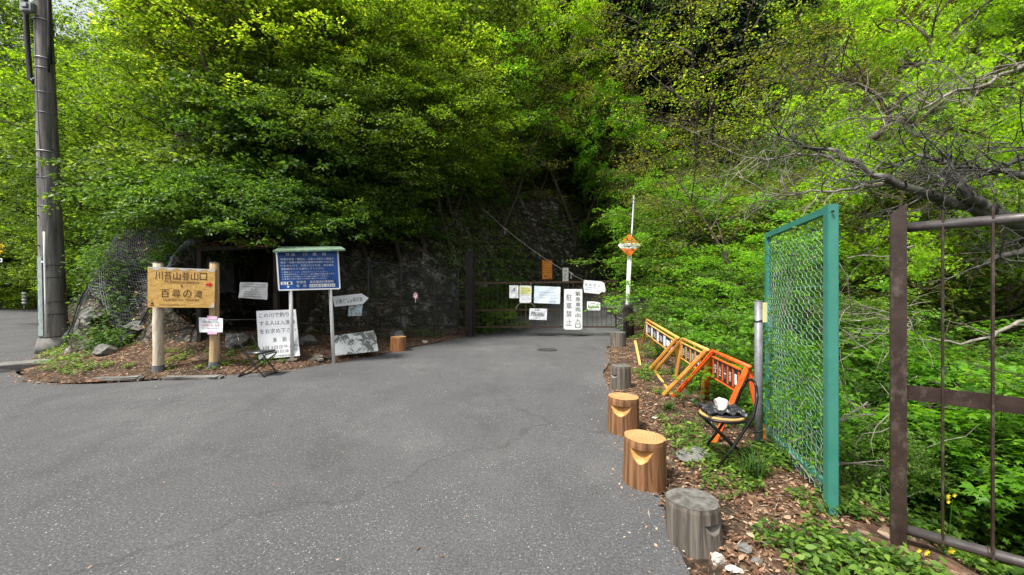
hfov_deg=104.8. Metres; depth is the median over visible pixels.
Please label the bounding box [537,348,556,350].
manhole cover
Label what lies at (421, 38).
sparse tree
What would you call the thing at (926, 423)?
maple bush
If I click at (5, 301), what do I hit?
bush
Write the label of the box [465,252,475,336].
gate post
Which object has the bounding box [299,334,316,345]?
rock
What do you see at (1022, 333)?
maple bush
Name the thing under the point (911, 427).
maple bush
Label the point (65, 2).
sky
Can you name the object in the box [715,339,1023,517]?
maple bush
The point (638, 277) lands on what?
broadleaf tree
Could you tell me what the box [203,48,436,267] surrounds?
broadleaf tree
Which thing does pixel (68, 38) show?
broadleaf tree
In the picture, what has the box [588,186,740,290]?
broadleaf tree
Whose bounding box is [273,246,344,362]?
information board
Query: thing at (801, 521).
leaf litter
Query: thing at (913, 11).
broadleaf tree
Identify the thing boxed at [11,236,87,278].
bush
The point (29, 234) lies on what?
bush
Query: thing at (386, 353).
edge debris
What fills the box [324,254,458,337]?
wire fence
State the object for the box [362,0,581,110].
broadleaf tree
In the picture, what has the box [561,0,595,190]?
conifer tree
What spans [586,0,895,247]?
sparse tree
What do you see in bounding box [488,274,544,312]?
bush
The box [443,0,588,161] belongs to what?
broadleaf tree
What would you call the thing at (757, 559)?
rock
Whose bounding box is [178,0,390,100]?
sparse tree
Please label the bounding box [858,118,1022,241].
broadleaf tree
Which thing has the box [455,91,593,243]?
sparse tree
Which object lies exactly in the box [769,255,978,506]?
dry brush
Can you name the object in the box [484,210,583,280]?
rope
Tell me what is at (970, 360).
maple bush
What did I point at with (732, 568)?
rock
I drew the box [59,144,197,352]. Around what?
ivy
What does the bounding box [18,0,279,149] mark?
broadleaf tree
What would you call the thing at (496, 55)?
broadleaf tree
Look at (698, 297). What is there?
maple bush
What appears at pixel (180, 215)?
bush
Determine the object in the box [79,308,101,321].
rock
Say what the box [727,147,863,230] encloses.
broadleaf tree
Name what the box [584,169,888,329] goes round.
broadleaf tree
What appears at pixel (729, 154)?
conifer tree
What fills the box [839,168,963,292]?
broadleaf tree
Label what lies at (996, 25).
broadleaf tree
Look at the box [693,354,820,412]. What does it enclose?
bush
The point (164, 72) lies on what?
broadleaf tree
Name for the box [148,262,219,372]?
trailhead sign
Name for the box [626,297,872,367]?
maple bush
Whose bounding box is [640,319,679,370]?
barricade
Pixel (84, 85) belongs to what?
broadleaf tree
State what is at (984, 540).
ravine undergrowth
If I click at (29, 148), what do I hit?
broadleaf tree
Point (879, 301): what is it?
broadleaf tree
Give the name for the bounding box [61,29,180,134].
broadleaf tree
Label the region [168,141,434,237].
bush
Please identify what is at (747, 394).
bush
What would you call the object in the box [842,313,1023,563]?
maple bush
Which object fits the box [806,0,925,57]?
broadleaf tree
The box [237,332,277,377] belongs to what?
folding chair
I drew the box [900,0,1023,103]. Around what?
broadleaf tree
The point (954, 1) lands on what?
broadleaf tree
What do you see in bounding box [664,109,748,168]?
broadleaf tree
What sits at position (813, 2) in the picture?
conifer tree
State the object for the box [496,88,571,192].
broadleaf tree
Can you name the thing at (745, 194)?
broadleaf tree
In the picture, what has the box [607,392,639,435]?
log stool
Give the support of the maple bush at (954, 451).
on the ground
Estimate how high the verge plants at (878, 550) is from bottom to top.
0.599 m
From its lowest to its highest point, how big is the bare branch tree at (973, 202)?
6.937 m
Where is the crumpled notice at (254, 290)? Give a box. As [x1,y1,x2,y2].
[238,266,269,299]
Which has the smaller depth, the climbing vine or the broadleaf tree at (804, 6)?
the climbing vine
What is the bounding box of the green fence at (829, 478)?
[765,204,838,515]
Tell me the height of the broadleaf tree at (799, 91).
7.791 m
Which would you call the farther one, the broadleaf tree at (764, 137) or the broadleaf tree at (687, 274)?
the broadleaf tree at (764, 137)
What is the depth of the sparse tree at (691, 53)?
18.21 m
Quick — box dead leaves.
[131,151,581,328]
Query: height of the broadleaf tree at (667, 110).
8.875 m
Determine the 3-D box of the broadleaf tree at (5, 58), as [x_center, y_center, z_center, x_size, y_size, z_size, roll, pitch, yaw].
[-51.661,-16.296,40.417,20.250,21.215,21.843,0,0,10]
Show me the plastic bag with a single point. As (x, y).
(710, 408)
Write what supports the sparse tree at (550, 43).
on the ground
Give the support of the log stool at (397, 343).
on the road
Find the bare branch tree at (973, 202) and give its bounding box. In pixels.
[667,0,1023,370]
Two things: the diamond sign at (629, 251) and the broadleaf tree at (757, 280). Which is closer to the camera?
the broadleaf tree at (757, 280)
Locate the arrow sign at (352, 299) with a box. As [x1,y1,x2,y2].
[333,293,367,306]
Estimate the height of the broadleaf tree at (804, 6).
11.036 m
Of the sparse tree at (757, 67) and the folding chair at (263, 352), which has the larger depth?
the sparse tree at (757, 67)
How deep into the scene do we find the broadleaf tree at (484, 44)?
16.82 m
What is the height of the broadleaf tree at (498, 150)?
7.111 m
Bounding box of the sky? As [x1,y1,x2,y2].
[0,0,130,103]
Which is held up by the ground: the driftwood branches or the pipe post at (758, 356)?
the pipe post at (758, 356)
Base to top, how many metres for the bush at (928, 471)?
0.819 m
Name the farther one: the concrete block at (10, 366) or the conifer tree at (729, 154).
the conifer tree at (729, 154)
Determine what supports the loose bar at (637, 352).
on the ground
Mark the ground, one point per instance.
(236, 314)
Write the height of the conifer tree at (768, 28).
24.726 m
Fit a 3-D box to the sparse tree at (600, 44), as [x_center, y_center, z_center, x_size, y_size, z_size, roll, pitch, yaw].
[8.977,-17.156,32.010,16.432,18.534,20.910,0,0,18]
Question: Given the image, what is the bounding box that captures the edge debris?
[2,329,632,489]
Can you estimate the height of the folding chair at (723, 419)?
0.776 m
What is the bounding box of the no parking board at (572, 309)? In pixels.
[564,289,581,329]
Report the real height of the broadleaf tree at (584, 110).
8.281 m
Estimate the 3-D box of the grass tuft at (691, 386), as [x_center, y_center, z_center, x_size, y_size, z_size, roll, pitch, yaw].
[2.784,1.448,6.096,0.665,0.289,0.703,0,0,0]
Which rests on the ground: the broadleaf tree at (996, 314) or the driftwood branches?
the broadleaf tree at (996, 314)
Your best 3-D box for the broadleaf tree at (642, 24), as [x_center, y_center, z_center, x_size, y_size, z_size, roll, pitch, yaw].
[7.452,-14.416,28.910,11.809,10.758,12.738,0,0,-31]
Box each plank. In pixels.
[275,357,299,361]
[307,354,331,360]
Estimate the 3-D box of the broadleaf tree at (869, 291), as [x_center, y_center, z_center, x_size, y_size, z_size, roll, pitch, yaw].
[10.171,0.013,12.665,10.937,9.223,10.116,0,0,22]
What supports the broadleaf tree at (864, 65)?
on the ground
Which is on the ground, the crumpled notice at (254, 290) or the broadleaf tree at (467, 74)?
the broadleaf tree at (467, 74)
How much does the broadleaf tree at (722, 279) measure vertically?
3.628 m
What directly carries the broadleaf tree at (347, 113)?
on the ground
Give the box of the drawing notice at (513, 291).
[509,285,517,297]
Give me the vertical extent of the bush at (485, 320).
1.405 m
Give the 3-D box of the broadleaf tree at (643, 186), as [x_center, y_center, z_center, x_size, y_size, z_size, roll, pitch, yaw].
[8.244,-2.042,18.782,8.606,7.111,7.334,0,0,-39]
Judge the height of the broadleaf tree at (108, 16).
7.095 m
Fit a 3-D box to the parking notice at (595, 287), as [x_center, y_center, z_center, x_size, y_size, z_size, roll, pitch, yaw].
[2.689,-0.017,12.849,0.732,0.453,0.010,0,0,0]
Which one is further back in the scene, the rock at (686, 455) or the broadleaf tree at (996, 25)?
the broadleaf tree at (996, 25)
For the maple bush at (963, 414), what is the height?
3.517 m
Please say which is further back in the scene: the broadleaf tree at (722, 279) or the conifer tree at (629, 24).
the conifer tree at (629, 24)
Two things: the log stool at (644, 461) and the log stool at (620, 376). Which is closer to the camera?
the log stool at (644, 461)
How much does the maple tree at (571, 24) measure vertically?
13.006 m
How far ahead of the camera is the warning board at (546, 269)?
19.50 m
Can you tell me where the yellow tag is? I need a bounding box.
[763,303,766,322]
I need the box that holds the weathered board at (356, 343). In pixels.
[334,330,377,355]
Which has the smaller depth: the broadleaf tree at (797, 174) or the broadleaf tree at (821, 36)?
the broadleaf tree at (797, 174)
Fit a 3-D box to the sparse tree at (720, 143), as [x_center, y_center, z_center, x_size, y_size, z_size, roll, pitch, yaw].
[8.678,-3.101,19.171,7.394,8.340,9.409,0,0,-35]
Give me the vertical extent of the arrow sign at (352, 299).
0.292 m
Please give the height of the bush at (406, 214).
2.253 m
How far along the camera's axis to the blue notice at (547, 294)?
12.85 m
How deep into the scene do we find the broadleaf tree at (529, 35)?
31.08 m
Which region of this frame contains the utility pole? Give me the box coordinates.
[20,0,70,353]
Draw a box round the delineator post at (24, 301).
[22,292,26,309]
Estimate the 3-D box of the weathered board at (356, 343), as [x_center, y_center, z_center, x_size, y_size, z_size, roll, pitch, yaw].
[-3.545,1.252,8.939,0.986,0.472,0.294,0,0,-42]
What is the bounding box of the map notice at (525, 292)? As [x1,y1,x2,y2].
[516,283,534,308]
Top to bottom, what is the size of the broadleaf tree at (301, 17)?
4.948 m
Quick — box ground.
[0,0,1023,574]
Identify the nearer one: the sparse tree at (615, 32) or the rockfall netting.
the rockfall netting
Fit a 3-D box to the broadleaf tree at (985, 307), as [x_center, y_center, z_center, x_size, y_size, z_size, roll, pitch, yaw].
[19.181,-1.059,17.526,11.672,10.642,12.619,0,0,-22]
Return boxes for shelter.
[195,241,319,341]
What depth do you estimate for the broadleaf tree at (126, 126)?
19.66 m
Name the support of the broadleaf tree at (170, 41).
on the ground
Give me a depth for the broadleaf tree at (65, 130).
22.64 m
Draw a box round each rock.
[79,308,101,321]
[92,344,119,355]
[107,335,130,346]
[123,320,143,331]
[225,333,249,348]
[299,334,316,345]
[389,329,403,336]
[676,446,710,461]
[711,552,726,565]
[714,397,729,410]
[725,565,743,572]
[736,542,751,553]
[751,556,762,563]
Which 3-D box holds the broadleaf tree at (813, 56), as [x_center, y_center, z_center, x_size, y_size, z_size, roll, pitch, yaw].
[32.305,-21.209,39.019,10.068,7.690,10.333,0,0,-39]
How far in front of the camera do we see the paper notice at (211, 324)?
7.30 m
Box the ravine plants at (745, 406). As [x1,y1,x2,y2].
[673,355,1017,574]
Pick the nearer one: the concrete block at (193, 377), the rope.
the concrete block at (193, 377)
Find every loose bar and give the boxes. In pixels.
[634,340,640,364]
[654,371,672,395]
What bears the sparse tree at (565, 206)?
on the ground
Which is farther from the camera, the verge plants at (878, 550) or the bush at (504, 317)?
the bush at (504, 317)
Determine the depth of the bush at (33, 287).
25.67 m
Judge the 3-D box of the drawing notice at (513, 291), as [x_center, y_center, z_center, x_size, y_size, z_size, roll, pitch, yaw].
[0.061,0.139,12.848,0.295,0.417,0.029,0,0,0]
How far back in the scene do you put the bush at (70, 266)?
21.28 m
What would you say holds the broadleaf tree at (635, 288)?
on the ground
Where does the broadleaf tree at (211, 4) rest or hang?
on the ground
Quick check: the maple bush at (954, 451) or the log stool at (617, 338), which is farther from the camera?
the log stool at (617, 338)
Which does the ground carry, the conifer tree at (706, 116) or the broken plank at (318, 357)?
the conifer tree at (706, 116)
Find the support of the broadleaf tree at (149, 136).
on the ground
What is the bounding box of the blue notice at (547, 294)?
[534,286,559,303]
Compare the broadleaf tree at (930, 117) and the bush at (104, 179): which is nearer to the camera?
the bush at (104, 179)
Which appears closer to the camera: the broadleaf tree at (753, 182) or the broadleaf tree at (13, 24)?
the broadleaf tree at (753, 182)
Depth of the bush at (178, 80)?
9.69 m
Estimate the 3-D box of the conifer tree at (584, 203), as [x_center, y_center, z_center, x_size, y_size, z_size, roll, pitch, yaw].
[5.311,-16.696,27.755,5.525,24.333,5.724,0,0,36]
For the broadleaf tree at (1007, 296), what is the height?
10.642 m
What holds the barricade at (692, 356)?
on the ground
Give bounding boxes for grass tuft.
[657,399,677,410]
[675,371,711,392]
[715,444,791,480]
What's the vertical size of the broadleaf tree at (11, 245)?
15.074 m
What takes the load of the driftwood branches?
on the wooden post at (628, 328)
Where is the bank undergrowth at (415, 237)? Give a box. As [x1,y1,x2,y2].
[156,137,528,298]
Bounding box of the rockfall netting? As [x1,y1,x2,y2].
[61,162,238,338]
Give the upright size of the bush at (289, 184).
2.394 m
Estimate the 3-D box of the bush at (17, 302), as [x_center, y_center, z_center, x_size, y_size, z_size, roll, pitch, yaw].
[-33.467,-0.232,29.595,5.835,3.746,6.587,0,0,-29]
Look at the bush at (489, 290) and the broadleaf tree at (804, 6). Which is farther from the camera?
the broadleaf tree at (804, 6)
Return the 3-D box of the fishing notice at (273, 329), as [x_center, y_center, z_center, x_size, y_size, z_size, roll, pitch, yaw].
[-4.748,0.940,8.007,0.853,0.972,0.258,0,0,-16]
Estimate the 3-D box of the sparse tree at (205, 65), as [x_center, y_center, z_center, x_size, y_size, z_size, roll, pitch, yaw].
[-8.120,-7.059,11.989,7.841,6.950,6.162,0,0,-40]
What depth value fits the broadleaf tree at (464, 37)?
19.14 m
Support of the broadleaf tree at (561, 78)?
on the ground
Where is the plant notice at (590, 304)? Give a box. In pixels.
[587,301,599,309]
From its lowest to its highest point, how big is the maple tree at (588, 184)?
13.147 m
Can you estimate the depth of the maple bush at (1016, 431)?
3.34 m
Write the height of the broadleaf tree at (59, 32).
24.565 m
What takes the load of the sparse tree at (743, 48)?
on the ground
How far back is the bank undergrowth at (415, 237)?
13.53 m
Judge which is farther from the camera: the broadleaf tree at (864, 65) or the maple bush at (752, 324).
the broadleaf tree at (864, 65)
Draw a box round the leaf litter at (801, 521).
[7,155,984,574]
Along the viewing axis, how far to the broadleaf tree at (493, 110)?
16.93 m
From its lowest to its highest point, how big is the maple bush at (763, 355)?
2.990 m
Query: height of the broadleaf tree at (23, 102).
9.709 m
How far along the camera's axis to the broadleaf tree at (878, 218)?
17.38 m
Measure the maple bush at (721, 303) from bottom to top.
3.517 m
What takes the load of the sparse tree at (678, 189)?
on the ground
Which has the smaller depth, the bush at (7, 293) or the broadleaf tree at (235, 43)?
the broadleaf tree at (235, 43)
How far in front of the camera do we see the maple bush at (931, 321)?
8.49 m
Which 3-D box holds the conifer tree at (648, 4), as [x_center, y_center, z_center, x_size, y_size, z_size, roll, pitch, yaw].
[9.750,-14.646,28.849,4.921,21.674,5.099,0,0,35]
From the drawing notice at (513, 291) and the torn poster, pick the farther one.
the drawing notice at (513, 291)
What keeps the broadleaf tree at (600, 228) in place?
on the ground
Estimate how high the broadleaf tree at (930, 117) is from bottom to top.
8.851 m
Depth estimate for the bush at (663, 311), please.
11.10 m
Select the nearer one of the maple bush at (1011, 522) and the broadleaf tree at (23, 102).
the maple bush at (1011, 522)
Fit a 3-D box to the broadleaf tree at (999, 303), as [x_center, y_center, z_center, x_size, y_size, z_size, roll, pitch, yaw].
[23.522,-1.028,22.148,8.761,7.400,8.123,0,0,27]
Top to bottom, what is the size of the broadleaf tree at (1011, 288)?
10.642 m
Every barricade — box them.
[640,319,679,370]
[652,337,709,399]
[672,349,765,442]
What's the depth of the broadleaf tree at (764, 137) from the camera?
34.31 m
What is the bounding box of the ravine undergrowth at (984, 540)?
[673,328,1023,574]
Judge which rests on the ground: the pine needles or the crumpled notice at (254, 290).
the pine needles
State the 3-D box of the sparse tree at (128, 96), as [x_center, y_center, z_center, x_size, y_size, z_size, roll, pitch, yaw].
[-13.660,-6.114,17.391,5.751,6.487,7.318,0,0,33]
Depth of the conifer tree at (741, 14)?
26.46 m
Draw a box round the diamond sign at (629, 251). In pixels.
[617,195,640,304]
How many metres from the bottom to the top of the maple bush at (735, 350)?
3.869 m
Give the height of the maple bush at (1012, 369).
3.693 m
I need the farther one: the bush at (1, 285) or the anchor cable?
the bush at (1, 285)
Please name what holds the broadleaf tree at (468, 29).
on the ground
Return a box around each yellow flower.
[917,548,929,556]
[943,547,954,553]
[947,493,956,535]
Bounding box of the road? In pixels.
[0,289,689,574]
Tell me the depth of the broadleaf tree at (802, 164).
17.04 m
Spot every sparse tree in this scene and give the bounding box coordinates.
[86,46,171,144]
[109,0,380,87]
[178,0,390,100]
[209,1,460,173]
[308,8,513,229]
[380,16,541,218]
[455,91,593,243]
[491,49,609,199]
[492,18,692,247]
[501,0,612,169]
[516,0,750,261]
[527,0,734,178]
[532,80,803,287]
[561,0,962,211]
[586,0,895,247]
[592,109,804,280]
[599,4,867,201]
[609,108,1004,306]
[612,131,854,276]
[619,0,876,181]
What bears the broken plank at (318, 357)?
on the road
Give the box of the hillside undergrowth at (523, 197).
[171,1,1023,357]
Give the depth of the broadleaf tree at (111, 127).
22.43 m
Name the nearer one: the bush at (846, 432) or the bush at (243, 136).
the bush at (846, 432)
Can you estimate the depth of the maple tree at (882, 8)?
8.48 m
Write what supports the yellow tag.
attached to the pipe post at (758, 356)
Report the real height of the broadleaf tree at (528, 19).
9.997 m
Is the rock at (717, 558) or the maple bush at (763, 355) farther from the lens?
the maple bush at (763, 355)
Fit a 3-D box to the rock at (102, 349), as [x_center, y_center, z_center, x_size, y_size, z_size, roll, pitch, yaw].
[-8.191,1.271,7.896,0.424,0.291,0.382,0,0,0]
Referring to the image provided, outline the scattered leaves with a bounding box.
[15,341,695,574]
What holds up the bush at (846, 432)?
on the ground
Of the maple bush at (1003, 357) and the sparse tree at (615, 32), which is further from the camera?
the sparse tree at (615, 32)
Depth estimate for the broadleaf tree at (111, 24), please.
38.77 m
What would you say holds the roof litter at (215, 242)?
on the shelter
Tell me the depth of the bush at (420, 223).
12.19 m
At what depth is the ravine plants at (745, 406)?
4.09 m
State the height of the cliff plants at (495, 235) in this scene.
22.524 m
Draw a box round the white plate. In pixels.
[563,268,567,288]
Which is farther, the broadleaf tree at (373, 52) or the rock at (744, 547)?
the broadleaf tree at (373, 52)
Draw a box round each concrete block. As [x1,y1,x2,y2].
[0,358,54,372]
[91,375,144,380]
[158,375,223,380]
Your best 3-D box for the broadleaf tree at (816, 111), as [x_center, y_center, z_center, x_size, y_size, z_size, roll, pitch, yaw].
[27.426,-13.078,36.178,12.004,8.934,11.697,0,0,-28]
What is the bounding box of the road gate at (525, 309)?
[473,280,616,327]
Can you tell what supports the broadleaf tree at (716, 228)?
on the ground
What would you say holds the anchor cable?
on the ground
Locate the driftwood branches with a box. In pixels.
[604,301,643,327]
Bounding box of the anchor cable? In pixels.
[223,319,372,326]
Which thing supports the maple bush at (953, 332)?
on the ground
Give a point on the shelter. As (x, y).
(303, 300)
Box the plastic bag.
[697,401,748,416]
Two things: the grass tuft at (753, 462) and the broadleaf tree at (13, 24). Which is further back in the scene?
the broadleaf tree at (13, 24)
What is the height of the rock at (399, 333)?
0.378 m
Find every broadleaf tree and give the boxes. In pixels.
[0,0,92,94]
[0,0,120,95]
[0,7,78,107]
[0,33,111,110]
[0,41,157,222]
[0,41,175,238]
[0,49,95,258]
[0,59,101,236]
[0,68,164,251]
[0,92,165,231]
[0,105,141,179]
[0,108,73,213]
[0,113,122,283]
[0,120,145,285]
[0,124,34,305]
[0,168,37,265]
[0,188,104,292]
[0,201,80,300]
[2,228,19,271]
[10,28,130,111]
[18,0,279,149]
[54,0,245,105]
[59,93,161,197]
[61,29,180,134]
[63,4,244,143]
[65,91,170,204]
[68,0,360,98]
[70,0,399,158]
[78,0,418,127]
[80,0,274,93]
[82,0,376,101]
[109,1,294,67]
[134,131,165,159]
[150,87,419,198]
[187,0,514,161]
[198,0,463,177]
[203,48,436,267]
[212,7,451,175]
[233,51,478,295]
[248,0,481,68]
[254,0,516,187]
[265,34,494,268]
[303,22,521,255]
[319,0,526,184]
[334,0,535,121]
[345,50,543,258]
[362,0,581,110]
[408,41,543,215]
[413,23,534,182]
[415,0,580,179]
[434,4,494,53]
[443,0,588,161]
[450,6,521,82]
[489,0,567,77]
[496,5,557,58]
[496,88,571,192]
[502,42,615,177]
[518,21,627,88]
[522,50,661,189]
[537,0,703,161]
[568,186,857,329]
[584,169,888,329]
[584,213,672,289]
[587,192,672,279]
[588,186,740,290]
[591,166,1011,341]
[601,167,754,278]
[604,185,853,304]
[605,66,709,175]
[632,225,865,292]
[633,265,751,317]
[635,131,729,196]
[636,259,799,332]
[639,222,816,336]
[643,92,1004,282]
[648,165,879,270]
[655,87,1023,359]
[657,203,952,349]
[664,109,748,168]
[664,176,885,303]
[681,244,964,410]
[696,288,967,401]
[719,106,812,176]
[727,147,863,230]
[747,82,890,166]
[750,71,853,130]
[761,0,821,110]
[764,0,826,47]
[772,123,1023,351]
[780,145,1023,347]
[783,25,914,107]
[785,0,896,76]
[791,78,1023,359]
[796,54,918,124]
[801,0,837,51]
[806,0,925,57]
[813,0,976,80]
[823,189,933,291]
[834,67,997,148]
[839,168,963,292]
[849,111,1023,347]
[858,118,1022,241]
[890,124,1023,322]
[891,93,1011,144]
[894,0,971,25]
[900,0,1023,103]
[918,120,1023,349]
[922,0,1022,56]
[964,265,1023,313]
[968,0,1023,42]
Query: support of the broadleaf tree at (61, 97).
on the ground
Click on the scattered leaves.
(655, 544)
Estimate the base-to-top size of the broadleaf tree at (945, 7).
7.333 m
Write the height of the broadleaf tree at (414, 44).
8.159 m
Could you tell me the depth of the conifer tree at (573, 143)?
29.86 m
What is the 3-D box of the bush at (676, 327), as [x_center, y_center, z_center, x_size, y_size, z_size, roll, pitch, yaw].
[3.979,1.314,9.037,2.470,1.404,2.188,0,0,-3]
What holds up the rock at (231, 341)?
on the ground
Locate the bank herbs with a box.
[33,229,445,373]
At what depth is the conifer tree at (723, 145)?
31.71 m
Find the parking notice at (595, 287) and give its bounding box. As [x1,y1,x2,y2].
[583,280,605,293]
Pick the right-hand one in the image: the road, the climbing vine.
the climbing vine
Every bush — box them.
[0,199,112,285]
[0,262,71,305]
[0,266,71,308]
[0,267,37,309]
[0,274,31,305]
[9,226,114,292]
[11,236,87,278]
[12,124,316,215]
[17,257,75,298]
[20,239,88,289]
[44,157,323,255]
[56,165,312,262]
[77,162,341,264]
[110,59,373,178]
[120,159,352,261]
[131,74,386,185]
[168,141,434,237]
[193,152,393,254]
[281,166,412,238]
[302,166,432,237]
[303,170,454,246]
[460,297,512,333]
[463,280,519,321]
[479,307,529,334]
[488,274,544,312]
[620,293,725,339]
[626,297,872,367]
[638,276,750,337]
[638,313,747,363]
[656,269,860,324]
[666,295,775,345]
[669,286,746,325]
[669,318,982,414]
[672,309,1023,544]
[675,327,872,363]
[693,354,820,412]
[698,292,913,355]
[699,320,1009,395]
[711,287,1023,368]
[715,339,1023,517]
[717,281,989,349]
[727,374,844,427]
[746,294,1022,392]
[751,299,1023,390]
[763,360,1023,573]
[763,413,968,501]
[771,362,1023,563]
[772,396,917,494]
[774,320,1023,495]
[793,319,1023,552]
[804,384,1023,574]
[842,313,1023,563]
[847,351,1023,541]
[850,312,1023,361]
[881,409,1023,574]
[912,331,986,384]
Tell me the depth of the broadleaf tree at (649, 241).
14.57 m
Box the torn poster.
[348,304,362,315]
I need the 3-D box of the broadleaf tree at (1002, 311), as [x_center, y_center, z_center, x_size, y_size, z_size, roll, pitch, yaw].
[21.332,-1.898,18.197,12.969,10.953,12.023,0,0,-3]
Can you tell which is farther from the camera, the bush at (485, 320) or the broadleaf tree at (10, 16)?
the broadleaf tree at (10, 16)
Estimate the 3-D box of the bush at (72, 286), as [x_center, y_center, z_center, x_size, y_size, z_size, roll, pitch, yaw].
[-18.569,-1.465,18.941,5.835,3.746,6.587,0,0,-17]
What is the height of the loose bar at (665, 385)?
0.043 m
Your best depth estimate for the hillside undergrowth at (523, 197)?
26.90 m
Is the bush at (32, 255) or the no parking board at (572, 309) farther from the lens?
the bush at (32, 255)
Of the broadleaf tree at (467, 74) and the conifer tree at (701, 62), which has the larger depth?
the conifer tree at (701, 62)
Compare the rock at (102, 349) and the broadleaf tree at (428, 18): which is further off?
the broadleaf tree at (428, 18)
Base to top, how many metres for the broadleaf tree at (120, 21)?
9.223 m
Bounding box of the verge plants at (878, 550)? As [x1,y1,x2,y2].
[631,352,1015,574]
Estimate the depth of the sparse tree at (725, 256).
11.35 m
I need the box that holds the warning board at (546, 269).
[541,259,552,304]
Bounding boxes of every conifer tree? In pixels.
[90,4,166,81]
[528,0,571,186]
[540,5,545,168]
[554,0,608,217]
[557,4,562,171]
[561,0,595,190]
[569,5,574,178]
[587,0,657,263]
[618,0,681,198]
[624,0,706,277]
[635,12,653,202]
[655,0,736,167]
[670,0,772,166]
[678,0,766,167]
[678,9,742,180]
[703,0,782,183]
[717,0,786,94]
[717,3,788,164]
[717,97,726,166]
[722,28,767,165]
[774,0,821,127]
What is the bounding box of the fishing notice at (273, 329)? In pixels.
[256,309,299,358]
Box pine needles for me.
[15,243,941,574]
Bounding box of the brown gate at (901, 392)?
[889,203,1023,567]
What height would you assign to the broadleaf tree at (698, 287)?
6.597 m
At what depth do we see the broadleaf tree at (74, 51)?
41.94 m
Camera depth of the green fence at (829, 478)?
2.74 m
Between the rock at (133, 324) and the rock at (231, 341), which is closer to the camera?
the rock at (231, 341)
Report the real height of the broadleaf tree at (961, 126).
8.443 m
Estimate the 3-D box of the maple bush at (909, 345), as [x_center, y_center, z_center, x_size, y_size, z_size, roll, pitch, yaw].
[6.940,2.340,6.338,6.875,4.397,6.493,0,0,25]
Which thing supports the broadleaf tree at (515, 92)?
on the ground
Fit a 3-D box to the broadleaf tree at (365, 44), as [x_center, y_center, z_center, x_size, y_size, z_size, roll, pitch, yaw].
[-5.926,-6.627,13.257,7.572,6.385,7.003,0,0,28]
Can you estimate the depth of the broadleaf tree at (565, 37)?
32.43 m
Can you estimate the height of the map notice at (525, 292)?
0.857 m
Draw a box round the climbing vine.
[751,222,879,484]
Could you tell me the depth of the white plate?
19.00 m
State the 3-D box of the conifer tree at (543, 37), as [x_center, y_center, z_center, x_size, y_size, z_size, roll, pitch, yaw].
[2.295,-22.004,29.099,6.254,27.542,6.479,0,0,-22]
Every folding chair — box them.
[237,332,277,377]
[697,378,761,471]
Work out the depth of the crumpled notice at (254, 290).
8.32 m
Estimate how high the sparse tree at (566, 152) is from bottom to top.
14.828 m
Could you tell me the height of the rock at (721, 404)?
0.146 m
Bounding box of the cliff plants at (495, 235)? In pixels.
[389,88,673,321]
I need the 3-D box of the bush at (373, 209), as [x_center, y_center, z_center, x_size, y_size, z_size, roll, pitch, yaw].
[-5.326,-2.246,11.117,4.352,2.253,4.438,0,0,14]
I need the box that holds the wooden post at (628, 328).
[622,304,633,337]
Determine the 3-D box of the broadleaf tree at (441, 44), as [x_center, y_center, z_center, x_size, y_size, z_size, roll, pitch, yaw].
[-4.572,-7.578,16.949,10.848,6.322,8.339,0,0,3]
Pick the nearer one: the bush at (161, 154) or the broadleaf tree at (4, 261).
the bush at (161, 154)
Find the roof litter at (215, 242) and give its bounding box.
[202,234,288,246]
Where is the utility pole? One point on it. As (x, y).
(52, 310)
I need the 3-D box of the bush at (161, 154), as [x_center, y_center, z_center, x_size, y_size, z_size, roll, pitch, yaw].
[-8.130,-2.632,10.187,5.712,2.957,5.824,0,0,34]
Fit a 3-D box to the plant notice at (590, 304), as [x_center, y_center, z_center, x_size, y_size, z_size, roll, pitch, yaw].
[2.664,0.599,12.848,0.438,0.295,0.011,0,0,0]
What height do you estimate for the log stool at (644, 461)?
0.388 m
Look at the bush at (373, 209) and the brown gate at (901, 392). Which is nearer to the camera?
the brown gate at (901, 392)
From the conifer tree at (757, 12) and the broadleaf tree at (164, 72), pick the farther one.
the conifer tree at (757, 12)
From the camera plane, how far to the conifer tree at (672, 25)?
26.86 m
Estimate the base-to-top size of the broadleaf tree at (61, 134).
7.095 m
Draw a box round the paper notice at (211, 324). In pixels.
[199,316,222,333]
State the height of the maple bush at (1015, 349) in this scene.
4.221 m
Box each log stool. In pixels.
[390,336,406,351]
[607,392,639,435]
[610,331,625,347]
[610,364,630,390]
[622,429,666,493]
[665,488,723,558]
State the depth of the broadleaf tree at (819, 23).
48.36 m
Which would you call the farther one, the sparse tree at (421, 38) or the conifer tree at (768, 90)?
the conifer tree at (768, 90)
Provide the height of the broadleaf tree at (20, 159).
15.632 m
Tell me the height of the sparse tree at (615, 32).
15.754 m
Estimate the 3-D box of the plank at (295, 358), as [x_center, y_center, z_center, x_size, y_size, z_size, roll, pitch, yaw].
[-5.072,1.504,7.900,1.453,0.148,0.200,0,0,-12]
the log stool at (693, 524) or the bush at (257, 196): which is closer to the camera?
the log stool at (693, 524)
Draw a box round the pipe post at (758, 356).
[753,300,763,449]
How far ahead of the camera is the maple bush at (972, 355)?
5.18 m
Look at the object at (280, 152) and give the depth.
9.64 m
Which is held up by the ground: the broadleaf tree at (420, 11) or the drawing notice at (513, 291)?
the broadleaf tree at (420, 11)
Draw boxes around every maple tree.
[500,0,637,193]
[553,76,692,290]
[741,0,1023,324]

